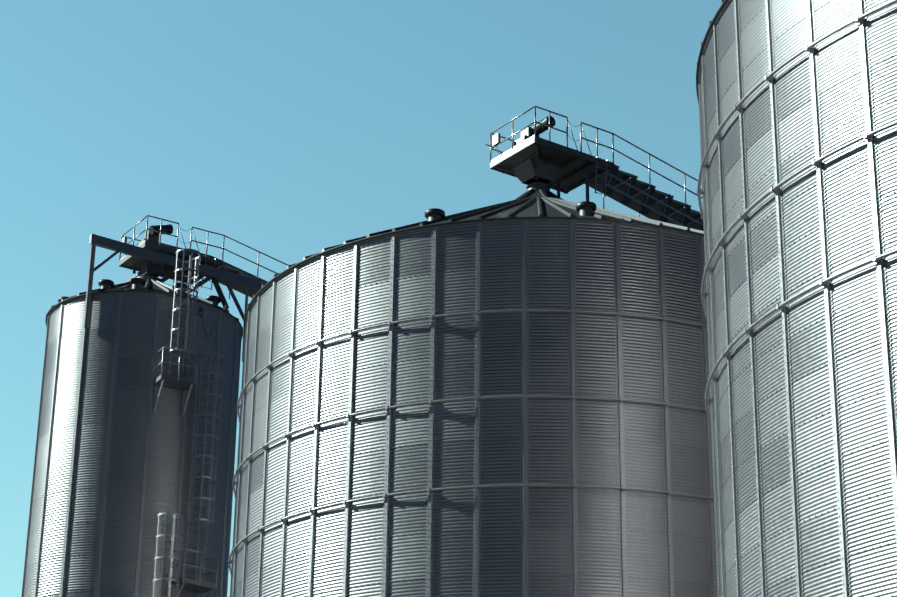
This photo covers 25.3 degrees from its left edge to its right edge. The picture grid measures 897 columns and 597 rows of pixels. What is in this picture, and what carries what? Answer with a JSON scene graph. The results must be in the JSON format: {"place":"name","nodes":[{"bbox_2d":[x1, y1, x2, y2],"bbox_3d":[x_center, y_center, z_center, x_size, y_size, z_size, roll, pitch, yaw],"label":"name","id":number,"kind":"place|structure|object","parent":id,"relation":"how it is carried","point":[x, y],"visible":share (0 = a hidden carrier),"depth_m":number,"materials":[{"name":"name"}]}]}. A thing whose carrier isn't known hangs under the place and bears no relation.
{"place":"outdoors","nodes":[
{"label":"outdoors","id":0,"kind":"place"},
{"bbox_2d":[23,293,240,596],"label":"silo wall","id":1,"kind":"structure","parent":0,"point":[120,535],"depth_m":69.06,"materials":[{"name":"silver metal"}]},
{"bbox_2d":[45,275,242,336],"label":"silo roof","id":2,"kind":"structure","parent":1,"relation":"on","point":[155,285],"depth_m":71.67,"materials":[{"name":"grey metal"}]},
{"bbox_2d":[83,233,259,361],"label":"silo support frame","id":3,"kind":"object","parent":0,"point":[214,275],"visible":0.73,"depth_m":73.00,"materials":[{"name":"grey metal"}]},
{"bbox_2d":[0,0,721,596],"label":"sky","id":4,"kind":"structure","parent":0,"point":[289,131],"materials":[{"name":"blue"}]},
{"bbox_2d":[232,221,719,596],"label":"silo wall","id":5,"kind":"structure","parent":0,"point":[550,547],"depth_m":51.25,"materials":[{"name":"silver metal"}]},
{"bbox_2d":[243,182,703,332],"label":"silo roof","id":6,"kind":"structure","parent":5,"relation":"on","point":[538,201],"depth_m":54.42,"materials":[{"name":"grey metal"}]},
{"bbox_2d":[576,201,596,215],"bbox_3d":[3.698,-2.260,53.546,0.562,0.560,0.562,1,-22,-1],"label":"roof vent","id":7,"kind":"object","parent":6,"relation":"on","point":[586,208],"visible":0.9,"depth_m":53.41,"materials":[{"name":"grey metal"}]},
{"bbox_2d":[700,0,896,596],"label":"silo wall","id":8,"kind":"structure","parent":0,"point":[867,473],"depth_m":35.67,"materials":[{"name":"silver metal"}]},
{"bbox_2d":[696,0,728,110],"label":"silo roof","id":9,"kind":"structure","parent":8,"relation":"on","point":[722,5],"depth_m":41.64,"materials":[{"name":"grey metal"}]},
{"label":"ground","id":10,"kind":"structure","parent":0,"visible":0},
{"bbox_2d":[21,292,241,596],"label":"silo","id":11,"kind":"object","parent":10,"relation":"on","point":[143,488],"visible":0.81,"depth_m":69.12,"materials":[{"name":"grey metal"}]},
{"bbox_2d":[98,279,113,289],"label":"roof vent","id":12,"kind":"object","parent":11,"relation":"attached to","point":[107,284],"visible":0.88,"depth_m":71.25,"materials":[{"name":"grey metal"}]},
{"bbox_2d":[130,278,145,288],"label":"roof vent","id":13,"kind":"object","parent":11,"relation":"on","point":[137,283],"visible":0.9,"depth_m":71.07,"materials":[{"name":"grey metal"}]},
{"bbox_2d":[151,512,183,596],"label":"caged ladder","id":14,"kind":"object","parent":11,"relation":"attached to","point":[169,556],"visible":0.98,"depth_m":66.75,"materials":[{"name":"metal"}]},
{"bbox_2d":[153,347,197,416],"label":"ladder platform","id":15,"kind":"structure","parent":11,"relation":"attached to","point":[173,382],"depth_m":69.05,"materials":[{"name":"metal"}]},
{"bbox_2d":[172,283,187,294],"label":"roof vent","id":16,"kind":"object","parent":11,"relation":"on","point":[178,285],"visible":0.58,"depth_m":71.47,"materials":[{"name":"grey metal"}]},
{"bbox_2d":[167,248,200,376],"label":"caged ladder","id":17,"kind":"object","parent":11,"relation":"attached to","point":[188,291],"visible":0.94,"depth_m":70.16,"materials":[{"name":"metal"}]},
{"bbox_2d":[169,548,218,596],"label":"ladder platform","id":18,"kind":"structure","parent":11,"relation":"attached to","point":[197,586],"depth_m":67.05,"materials":[{"name":"metal"}]},
{"bbox_2d":[180,352,223,579],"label":"caged ladder","id":19,"kind":"object","parent":11,"relation":"attached to","point":[204,442],"visible":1,"depth_m":68.86,"materials":[{"name":"metal"}]},
{"bbox_2d":[194,304,211,336],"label":"silo junction box","id":20,"kind":"object","parent":11,"relation":"attached to","point":[200,310],"visible":0.96,"depth_m":71.10,"materials":[{"name":"grey metal"}]},
{"bbox_2d":[119,215,287,298],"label":"silo catwalk","id":21,"kind":"object","parent":11,"relation":"attached to","point":[150,241],"visible":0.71,"depth_m":74.64,"materials":[{"name":"metal"}]},
{"bbox_2d":[206,295,220,306],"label":"roof vent","id":22,"kind":"object","parent":11,"relation":"attached to","point":[215,300],"visible":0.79,"depth_m":72.54,"materials":[{"name":"grey metal"}]},
{"bbox_2d":[228,220,716,596],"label":"silo stiffeners","id":23,"kind":"object","parent":10,"relation":"on","point":[524,396],"visible":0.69,"depth_m":51.36,"materials":[{"name":"grey metal"}]},
{"bbox_2d":[425,208,444,220],"bbox_3d":[-0.376,-2.112,54.477,0.562,0.560,0.562,1,-22,-1],"label":"roof vent","id":24,"kind":"object","parent":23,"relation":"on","point":[431,214],"visible":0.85,"depth_m":54.35,"materials":[{"name":"grey metal"}]},
{"bbox_2d":[485,106,703,230],"bbox_3d":[6.937,-2.471,64.829,12.570,3.829,2.472,16,-26,-32],"label":"silo catwalk","id":25,"kind":"object","parent":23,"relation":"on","point":[530,156],"visible":0.58,"depth_m":62.70,"materials":[{"name":"metal"}]},
{"bbox_2d":[697,0,896,596],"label":"silo stiffeners","id":26,"kind":"object","parent":10,"relation":"on","point":[880,255],"visible":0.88,"depth_m":36.30,"materials":[{"name":"grey metal"}]}
]}

